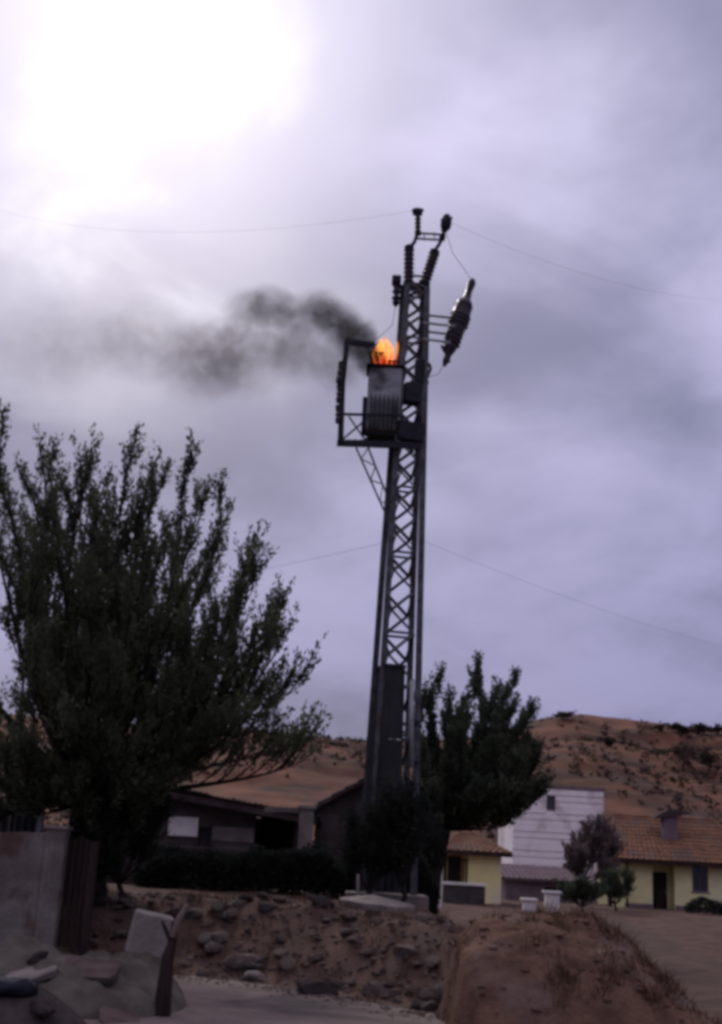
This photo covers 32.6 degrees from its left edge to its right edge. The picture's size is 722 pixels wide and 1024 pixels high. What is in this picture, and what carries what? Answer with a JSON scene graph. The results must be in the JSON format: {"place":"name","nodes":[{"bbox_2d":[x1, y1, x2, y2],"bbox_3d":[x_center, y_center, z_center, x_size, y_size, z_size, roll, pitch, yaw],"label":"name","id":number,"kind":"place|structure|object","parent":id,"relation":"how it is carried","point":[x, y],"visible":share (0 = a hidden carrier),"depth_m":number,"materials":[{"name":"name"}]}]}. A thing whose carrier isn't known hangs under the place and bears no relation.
{"place":"outdoors","nodes":[
{"label":"outdoors","id":0,"kind":"place"},
{"bbox_2d":[0,987,85,1023],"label":"dark earth","id":1,"kind":"structure","parent":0,"point":[15,1010],"depth_m":10.43,"materials":[{"name":"soil"}]},
{"bbox_2d":[0,976,38,997],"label":"plastic sack","id":2,"kind":"object","parent":1,"relation":"on","point":[12,987],"visible":1,"depth_m":10.50,"materials":[{"name":"blue plastic"}]},
{"bbox_2d":[29,997,55,1018],"bbox_3d":[-2.681,4.170,10.401,0.237,0.146,0.318,0,-7,-23],"label":"stone","id":3,"kind":"object","parent":1,"relation":"on","point":[42,1007],"visible":1,"depth_m":10.34,"materials":[{"name":"grey stone"}]},
{"bbox_2d":[98,1006,139,1023],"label":"broken slab","id":4,"kind":"object","parent":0,"point":[107,1015],"depth_m":12.28,"materials":[{"name":"stone"}]},
{"bbox_2d":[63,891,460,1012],"bbox_3d":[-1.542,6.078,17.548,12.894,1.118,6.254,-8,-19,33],"label":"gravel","id":5,"kind":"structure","parent":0,"point":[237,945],"depth_m":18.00,"materials":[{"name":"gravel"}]},
{"bbox_2d":[84,974,444,1023],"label":"road","id":6,"kind":"structure","parent":0,"point":[211,1002],"depth_m":14.04,"materials":[{"name":"grey asphalt"}]},
{"bbox_2d":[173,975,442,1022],"bbox_3d":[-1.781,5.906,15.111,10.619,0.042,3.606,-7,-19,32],"label":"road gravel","id":7,"kind":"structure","parent":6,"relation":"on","point":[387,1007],"depth_m":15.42,"materials":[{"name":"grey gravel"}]},
{"bbox_2d":[296,979,338,995],"bbox_3d":[-0.558,6.129,15.911,0.535,0.216,0.375,5,-16,-5],"label":"stone block","id":8,"kind":"object","parent":6,"relation":"on","point":[311,987],"depth_m":15.80,"materials":[{"name":"grey stone"}]},
{"bbox_2d":[0,714,721,843],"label":"hill","id":9,"kind":"structure","parent":0,"point":[311,782],"depth_m":163.87,"materials":[{"name":"brown soil"}]},
{"bbox_2d":[0,710,721,843],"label":"scrub","id":10,"kind":"object","parent":9,"relation":"on","point":[548,757],"visible":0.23,"depth_m":171.09,"materials":[{"name":"plant"}]},
{"bbox_2d":[551,710,576,718],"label":"hill tree","id":11,"kind":"object","parent":9,"relation":"on","point":[560,714],"visible":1,"depth_m":217.52,"materials":[{"name":"green plant"}]},
{"bbox_2d":[596,736,618,746],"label":"hill tree","id":12,"kind":"object","parent":9,"relation":"on","point":[608,741],"visible":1,"depth_m":185.78,"materials":[{"name":"green plant"}]},
{"bbox_2d":[653,723,666,730],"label":"hill tree","id":13,"kind":"object","parent":9,"relation":"on","point":[659,727],"visible":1,"depth_m":211.57,"materials":[{"name":"green plant"}]},
{"bbox_2d":[665,722,696,733],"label":"hill tree","id":14,"kind":"object","parent":9,"relation":"on","point":[679,727],"visible":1,"depth_m":210.35,"materials":[{"name":"green plant"}]},
{"bbox_2d":[668,740,696,768],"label":"hill tree","id":15,"kind":"object","parent":9,"relation":"on","point":[678,750],"visible":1,"depth_m":171.62,"materials":[{"name":"green plant"}]},
{"bbox_2d":[692,722,713,734],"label":"hill tree","id":16,"kind":"object","parent":9,"relation":"on","point":[701,727],"visible":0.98,"depth_m":212.67,"materials":[{"name":"green plant"}]},
{"bbox_2d":[696,745,721,770],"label":"hill tree","id":17,"kind":"object","parent":9,"relation":"on","point":[708,759],"visible":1,"depth_m":171.57,"materials":[{"name":"green plant"}]},
{"bbox_2d":[706,723,721,734],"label":"hill tree","id":18,"kind":"object","parent":9,"relation":"on","point":[718,728],"visible":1,"depth_m":212.34,"materials":[{"name":"green plant"}]},
{"bbox_2d":[0,0,721,739],"label":"sky","id":19,"kind":"structure","parent":0,"point":[574,424],"materials":[{"name":"grey"}]},
{"bbox_2d":[57,884,721,1019],"bbox_3d":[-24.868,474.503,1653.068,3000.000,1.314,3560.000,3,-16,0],"label":"ground","id":20,"kind":"structure","parent":0,"point":[700,933],"depth_m":18.58,"materials":[{"name":"brown soil"}]},
{"bbox_2d":[0,802,44,832],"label":"sheet fence","id":21,"kind":"object","parent":20,"relation":"on","point":[17,823],"depth_m":19.92,"materials":[{"name":"metal"}]},
{"bbox_2d":[0,825,73,948],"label":"plaster wall","id":22,"kind":"structure","parent":20,"relation":"on","point":[32,869],"depth_m":18.13,"materials":[{"name":"paint"}]},
{"bbox_2d":[57,835,89,947],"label":"timber gate","id":23,"kind":"structure","parent":22,"relation":"attached to","point":[74,923],"depth_m":18.30,"materials":[{"name":"brown wood"}]},
{"bbox_2d":[78,841,99,955],"bbox_3d":[-4.027,5.817,18.247,0.120,1.838,0.120,3,-16,0],"label":"gate post","id":24,"kind":"object","parent":20,"relation":"on","point":[88,899],"visible":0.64,"depth_m":18.23,"materials":[{"name":"brown wood"}]},
{"bbox_2d":[0,935,185,1019],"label":"sand heap","id":25,"kind":"object","parent":20,"relation":"on","point":[132,986],"visible":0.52,"depth_m":13.14,"materials":[{"name":"grey sand"}]},
{"bbox_2d":[5,965,57,982],"bbox_3d":[-3.574,4.898,13.001,0.742,0.294,0.483,6,-16,-9],"label":"broken slab","id":26,"kind":"object","parent":25,"relation":"on","point":[31,973],"depth_m":12.96,"materials":[{"name":"concrete"}]},
{"bbox_2d":[26,950,48,963],"bbox_3d":[-3.496,4.806,13.348,0.261,0.105,0.174,-9,0,-24],"label":"stone","id":27,"kind":"object","parent":25,"relation":"on","point":[36,957],"visible":0.97,"depth_m":13.31,"materials":[{"name":"grey stone"}]},
{"bbox_2d":[57,956,121,982],"bbox_3d":[-2.895,4.857,13.126,0.642,0.212,0.453,1,-16,8],"label":"broken slab","id":28,"kind":"object","parent":25,"relation":"on","point":[102,971],"depth_m":13.13,"materials":[{"name":"stone"}]},
{"bbox_2d":[125,909,173,958],"bbox_3d":[-2.498,4.993,14.626,0.535,0.546,0.354,7,-16,-13],"label":"stone block","id":29,"kind":"object","parent":25,"relation":"on","point":[146,933],"depth_m":14.47,"materials":[{"name":"stone"}]},
{"bbox_2d":[155,920,177,1016],"bbox_3d":[-2.059,4.864,13.012,0.184,1.069,0.185,3,-16,0],"label":"wooden stake","id":30,"kind":"object","parent":25,"relation":"on","point":[163,999],"visible":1,"depth_m":12.95,"materials":[{"name":"brown wood"}]},
{"bbox_2d":[169,904,188,937],"bbox_3d":[-1.925,4.334,13.113,0.191,0.351,0.062,1,-16,6],"label":"pale stick","id":31,"kind":"object","parent":30,"relation":"on","point":[178,919],"visible":1,"depth_m":13.09,"materials":[{"name":"grey wood"}]},
{"bbox_2d":[63,802,145,915],"bbox_3d":[-4.282,5.441,19.322,1.832,1.915,1.498,3,-16,0],"label":"shrub","id":32,"kind":"object","parent":20,"relation":"on","point":[116,838],"visible":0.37,"depth_m":19.16,"materials":[{"name":"green plant"}]},
{"bbox_2d":[73,794,188,897],"bbox_3d":[-3.820,5.411,20.291,2.041,2.121,1.931,3,-16,0],"label":"shrub","id":33,"kind":"object","parent":20,"relation":"on","point":[142,845],"visible":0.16,"depth_m":19.98,"materials":[{"name":"green plant"}]},
{"bbox_2d":[0,398,332,904],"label":"broad tree","id":34,"kind":"object","parent":20,"relation":"on","point":[91,659],"visible":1,"depth_m":19.91,"materials":[{"name":"green plant"}]},
{"bbox_2d":[107,844,251,886],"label":"block wall","id":35,"kind":"structure","parent":20,"relation":"on","point":[130,879],"depth_m":25.19,"materials":[{"name":"paint"}]},
{"bbox_2d":[153,789,320,854],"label":"house","id":36,"kind":"structure","parent":20,"relation":"on","point":[200,819],"depth_m":30.97,"materials":[{"name":"paint"}]},
{"bbox_2d":[194,827,213,846],"bbox_3d":[-3.912,8.140,30.942,0.491,0.473,0.200,3,-16,0],"label":"window","id":37,"kind":"structure","parent":36,"relation":"in","point":[204,837],"depth_m":30.99,"materials":[{"name":"brown glass"}]},
{"bbox_2d":[259,817,294,854],"bbox_3d":[-2.219,9.027,32.596,0.978,1.946,0.100,3,-16,0],"label":"dark doorway","id":38,"kind":"structure","parent":36,"relation":"in","point":[275,833],"depth_m":32.69,"materials":[{"name":"black"}]},
{"bbox_2d":[132,841,348,898],"bbox_3d":[-2.319,6.953,24.192,4.198,1.155,1.159,3,-16,0],"label":"hedge","id":39,"kind":"object","parent":20,"relation":"on","point":[259,868],"visible":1,"depth_m":23.79,"materials":[{"name":"green plant"}]},
{"bbox_2d":[222,953,259,970],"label":"stone block","id":40,"kind":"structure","parent":20,"relation":"on","point":[232,962],"depth_m":17.80,"materials":[{"name":"grey stone"}]},
{"bbox_2d":[244,970,265,981],"bbox_3d":[-1.450,6.481,17.191,0.312,0.208,0.319,-6,-18,29],"label":"stone block","id":41,"kind":"object","parent":20,"relation":"on","point":[258,976],"depth_m":17.09,"materials":[{"name":"stone"}]},
{"bbox_2d":[65,884,467,1010],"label":"rocks","id":42,"kind":"object","parent":20,"relation":"on","point":[303,900],"visible":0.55,"depth_m":17.64,"materials":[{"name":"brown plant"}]},
{"bbox_2d":[264,805,315,849],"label":"white pillar","id":43,"kind":"structure","parent":20,"relation":"on","point":[306,821],"depth_m":29.93,"materials":[{"name":"paint"}]},
{"bbox_2d":[356,874,358,895],"bbox_3d":[-0.052,6.494,20.922,0.084,0.700,0.050,3,-16,0],"label":"marker stake","id":44,"kind":"object","parent":20,"relation":"on","point":[357,885],"visible":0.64,"depth_m":20.95,"materials":[{"name":"concrete"}]},
{"bbox_2d":[327,799,405,894],"bbox_3d":[0.095,6.114,22.058,1.501,1.971,1.158,3,-16,0],"label":"shrub","id":45,"kind":"object","parent":20,"relation":"on","point":[372,856],"visible":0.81,"depth_m":22.00,"materials":[{"name":"green plant"}]},
{"bbox_2d":[338,895,414,913],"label":"concrete slab","id":46,"kind":"structure","parent":20,"relation":"on","point":[364,902],"depth_m":19.83,"materials":[{"name":"grey concrete"}]},
{"bbox_2d":[313,777,440,899],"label":"barn","id":47,"kind":"structure","parent":20,"relation":"on","point":[330,828],"depth_m":34.93,"materials":[{"name":"paint"}]},
{"bbox_2d":[347,818,360,859],"bbox_3d":[0.035,9.655,34.658,0.900,2.100,0.046,3,-16,0],"label":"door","id":48,"kind":"structure","parent":47,"relation":"in","point":[360,818],"depth_m":34.81,"materials":[{"name":"brown wood"}]},
{"bbox_2d":[340,847,441,914],"bbox_3d":[0.564,7.500,25.222,2.126,1.592,1.584,3,-16,0],"label":"hedge","id":49,"kind":"object","parent":20,"relation":"on","point":[428,885],"visible":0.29,"depth_m":24.62,"materials":[{"name":"green plant"}]},
{"bbox_2d":[337,275,454,909],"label":"lattice tower","id":50,"kind":"structure","parent":20,"relation":"on","point":[388,706],"depth_m":24.57,"materials":[{"name":"metal"}]},
{"bbox_2d":[222,544,377,577],"bbox_3d":[-15.898,2.648,42.696,0.005,4.247,48.745,17,-21,-40],"label":"overhead cable","id":51,"kind":"object","parent":50,"relation":"attached to","point":[309,559],"visible":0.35,"depth_m":26.48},
{"bbox_2d":[335,404,341,423],"bbox_3d":[-0.458,-1.975,25.068,0.153,0.394,0.150,3,-16,0],"label":"fuse cutout","id":52,"kind":"object","parent":50,"relation":"attached to","point":[338,413],"visible":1,"depth_m":25.02,"materials":[{"name":"ceramic"}]},
{"bbox_2d":[335,384,342,403],"bbox_3d":[-0.443,-2.402,25.191,0.155,0.398,0.150,3,-16,0],"label":"fuse cutout","id":53,"kind":"object","parent":50,"relation":"attached to","point":[339,388],"visible":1,"depth_m":25.15,"materials":[{"name":"ceramic"}]},
{"bbox_2d":[336,361,344,383],"bbox_3d":[-0.424,-2.848,25.319,0.182,0.490,0.150,3,-16,0],"label":"fuse cutout","id":54,"kind":"object","parent":50,"relation":"attached to","point":[340,371],"visible":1,"depth_m":25.27,"materials":[{"name":"ceramic"}]},
{"bbox_2d":[361,350,404,440],"bbox_3d":[0.465,-2.471,25.637,0.840,1.987,0.735,3,-16,0],"label":"transformer","id":55,"kind":"object","parent":50,"relation":"on","point":[383,374],"visible":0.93,"depth_m":25.39,"materials":[{"name":"metal"}]},
{"bbox_2d":[392,275,400,306],"bbox_3d":[0.752,-4.699,26.324,0.213,0.689,0.220,3,-16,0],"label":"hanging insulator","id":56,"kind":"object","parent":50,"relation":"hanging from","point":[396,283],"visible":1,"depth_m":26.27,"materials":[{"name":"ceramic"}]},
{"bbox_2d":[403,244,414,283],"bbox_3d":[1.029,-5.294,26.499,0.257,0.964,0.236,3,-16,0],"label":"surge arrester","id":57,"kind":"object","parent":50,"relation":"on","point":[408,272],"visible":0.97,"depth_m":26.43,"materials":[{"name":"ceramic"}]},
{"bbox_2d":[418,248,439,285],"bbox_3d":[1.461,-5.239,26.489,0.432,0.911,0.252,3,-16,0],"label":"surge arrester","id":58,"kind":"object","parent":50,"relation":"on","point":[430,264],"visible":1,"depth_m":26.41,"materials":[{"name":"ceramic"}]},
{"bbox_2d":[411,232,444,248],"bbox_3d":[1.417,-5.846,26.667,0.778,0.466,0.092,3,-16,0],"label":"insulator frame","id":59,"kind":"object","parent":58,"relation":"on","point":[437,246],"visible":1,"depth_m":26.69,"materials":[{"name":"metal"}]},
{"bbox_2d":[415,213,420,235],"bbox_3d":[1.234,-6.283,26.785,0.165,0.618,0.150,3,-16,0],"label":"post insulator","id":60,"kind":"object","parent":59,"relation":"on","point":[417,223],"visible":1,"depth_m":26.72,"materials":[{"name":"ceramic"}]},
{"bbox_2d":[411,207,423,215],"bbox_3d":[1.233,-6.538,26.858,0.271,0.168,0.160,3,-16,0],"label":"cable clamp","id":61,"kind":"object","parent":60,"relation":"attached to","point":[417,210],"visible":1,"depth_m":26.78,"materials":[{"name":"metal"}]},
{"bbox_2d":[0,210,408,231],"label":"overhead cable","id":62,"kind":"object","parent":61,"relation":"attached to","point":[242,230],"visible":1,"depth_m":30.56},
{"bbox_2d":[439,229,446,238],"bbox_3d":[1.790,-6.100,26.741,0.200,0.430,0.140,3,-16,0],"label":"post insulator","id":63,"kind":"object","parent":59,"relation":"attached to","point":[443,233],"visible":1,"depth_m":26.67,"materials":[{"name":"ceramic"}]},
{"bbox_2d":[440,213,452,230],"bbox_3d":[1.852,-6.264,26.789,0.270,0.405,0.238,3,-16,0],"label":"cable clamp","id":64,"kind":"object","parent":63,"relation":"attached to","point":[446,221],"visible":1,"depth_m":26.70,"materials":[{"name":"metal"}]},
{"bbox_2d":[459,226,721,300],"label":"overhead cable","id":65,"kind":"object","parent":64,"relation":"attached to","point":[579,272],"visible":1,"depth_m":29.46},
{"bbox_2d":[441,278,475,366],"bbox_3d":[2.053,-4.019,26.147,0.554,2.052,0.547,-12,-22,42],"label":"line switch","id":66,"kind":"object","parent":50,"relation":"attached to","point":[459,317],"visible":0.98,"depth_m":25.98,"materials":[{"name":"ceramic"}]},
{"bbox_2d":[417,538,721,645],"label":"overhead cable","id":67,"kind":"object","parent":50,"relation":"attached to","point":[570,598],"visible":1,"depth_m":30.81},
{"bbox_2d":[359,772,445,902],"bbox_3d":[0.641,5.856,21.949,1.288,2.432,1.404,13,-19,-30],"label":"shrub","id":68,"kind":"object","parent":20,"relation":"on","point":[404,805],"visible":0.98,"depth_m":21.75,"materials":[{"name":"green plant"}]},
{"bbox_2d":[393,943,420,956],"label":"stone block","id":69,"kind":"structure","parent":20,"relation":"on","point":[406,950],"depth_m":16.33,"materials":[{"name":"grey stone"}]},
{"bbox_2d":[420,808,450,873],"bbox_3d":[1.301,7.823,28.004,1.471,2.248,1.299,3,-16,0],"label":"shrub","id":70,"kind":"object","parent":20,"relation":"on","point":[433,852],"visible":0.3,"depth_m":27.72,"materials":[{"name":"green plant"}]},
{"bbox_2d":[438,871,442,906],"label":"white post","id":71,"kind":"object","parent":20,"relation":"on","point":[440,904],"visible":0.02,"depth_m":49.58,"materials":[{"name":"paint"}]},
{"bbox_2d":[443,882,486,905],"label":"garden wall","id":72,"kind":"structure","parent":20,"relation":"on","point":[465,893],"depth_m":53.11,"materials":[{"name":"paint"}]},
{"bbox_2d":[442,831,512,903],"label":"yellow house","id":73,"kind":"structure","parent":20,"relation":"on","point":[472,857],"depth_m":55.88,"materials":[{"name":"paint"}]},
{"bbox_2d":[447,856,460,881],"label":"window","id":74,"kind":"structure","parent":73,"relation":"in","point":[455,857],"depth_m":57.16,"materials":[{"name":"brown wood"}]},
{"bbox_2d":[401,650,555,884],"bbox_3d":[2.541,6.604,30.178,4.471,6.722,3.421,3,-16,0],"label":"upright tree","id":75,"kind":"object","parent":20,"relation":"on","point":[483,778],"visible":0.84,"depth_m":29.86,"materials":[{"name":"green plant"}]},
{"bbox_2d":[520,898,537,910],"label":"gate pillar","id":76,"kind":"structure","parent":20,"relation":"on","point":[527,903],"depth_m":49.44,"materials":[{"name":"white paint"}]},
{"bbox_2d":[501,863,578,902],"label":"outbuilding","id":77,"kind":"structure","parent":20,"relation":"on","point":[518,881],"depth_m":67.31,"materials":[{"name":"paint"}]},
{"bbox_2d":[545,887,555,890],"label":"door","id":78,"kind":"structure","parent":77,"relation":"in","point":[546,888],"depth_m":67.20,"materials":[{"name":"wood"}]},
{"bbox_2d":[498,786,604,899],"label":"white building","id":79,"kind":"structure","parent":20,"relation":"on","point":[538,832],"depth_m":81.67,"materials":[{"name":"paint"}]},
{"bbox_2d":[546,796,554,810],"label":"window","id":80,"kind":"structure","parent":79,"relation":"in","point":[550,801],"depth_m":82.20,"materials":[{"name":"glass"}]},
{"bbox_2d":[542,890,561,911],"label":"gate pillar","id":81,"kind":"structure","parent":20,"relation":"on","point":[552,896],"depth_m":49.49,"materials":[{"name":"white paint"}]},
{"bbox_2d":[436,912,713,1023],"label":"earth mound","id":82,"kind":"object","parent":20,"relation":"on","point":[466,1003],"visible":0.75,"depth_m":11.89,"materials":[{"name":"brown soil"}]},
{"bbox_2d":[430,982,444,1002],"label":"stone block","id":83,"kind":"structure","parent":82,"relation":"on","point":[437,993],"depth_m":14.66,"materials":[{"name":"grey stone"}]},
{"bbox_2d":[445,911,709,1023],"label":"soil clods","id":84,"kind":"object","parent":82,"relation":"on","point":[537,943],"visible":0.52,"depth_m":12.14,"materials":[{"name":"brown soil"}]},
{"bbox_2d":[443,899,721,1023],"bbox_3d":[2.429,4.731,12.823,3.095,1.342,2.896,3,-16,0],"label":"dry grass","id":85,"kind":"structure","parent":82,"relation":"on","point":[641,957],"depth_m":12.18,"materials":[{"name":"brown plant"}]},
{"bbox_2d":[553,872,608,911],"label":"shrub","id":86,"kind":"object","parent":20,"relation":"on","point":[585,890],"visible":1,"depth_m":51.35,"materials":[{"name":"green plant"}]},
{"bbox_2d":[560,810,626,906],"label":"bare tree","id":87,"kind":"object","parent":20,"relation":"on","point":[581,854],"visible":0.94,"depth_m":59.56,"materials":[{"name":"grey plant"}]},
{"bbox_2d":[591,865,636,910],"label":"shrub","id":88,"kind":"object","parent":20,"relation":"on","point":[617,888],"visible":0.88,"depth_m":53.53,"materials":[{"name":"green plant"}]},
{"bbox_2d":[594,791,721,910],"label":"long house","id":89,"kind":"structure","parent":20,"relation":"on","point":[672,858],"depth_m":64.08,"materials":[{"name":"paint"}]},
{"bbox_2d":[652,872,666,908],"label":"door","id":90,"kind":"structure","parent":89,"relation":"in","point":[659,879],"depth_m":64.13,"materials":[{"name":"brown wood"}]},
{"bbox_2d":[691,867,709,893],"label":"window","id":91,"kind":"structure","parent":89,"relation":"in","point":[699,874],"depth_m":63.63,"materials":[{"name":"glass"}]},
{"bbox_2d":[683,896,721,914],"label":"hedge","id":92,"kind":"object","parent":20,"relation":"on","point":[711,904],"visible":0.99,"depth_m":57.25,"materials":[{"name":"green plant"}]},
{"bbox_2d":[569,912,721,1023],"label":"dirt track","id":93,"kind":"structure","parent":0,"point":[700,974],"depth_m":24.14,"materials":[{"name":"brown soil"}]}
]}

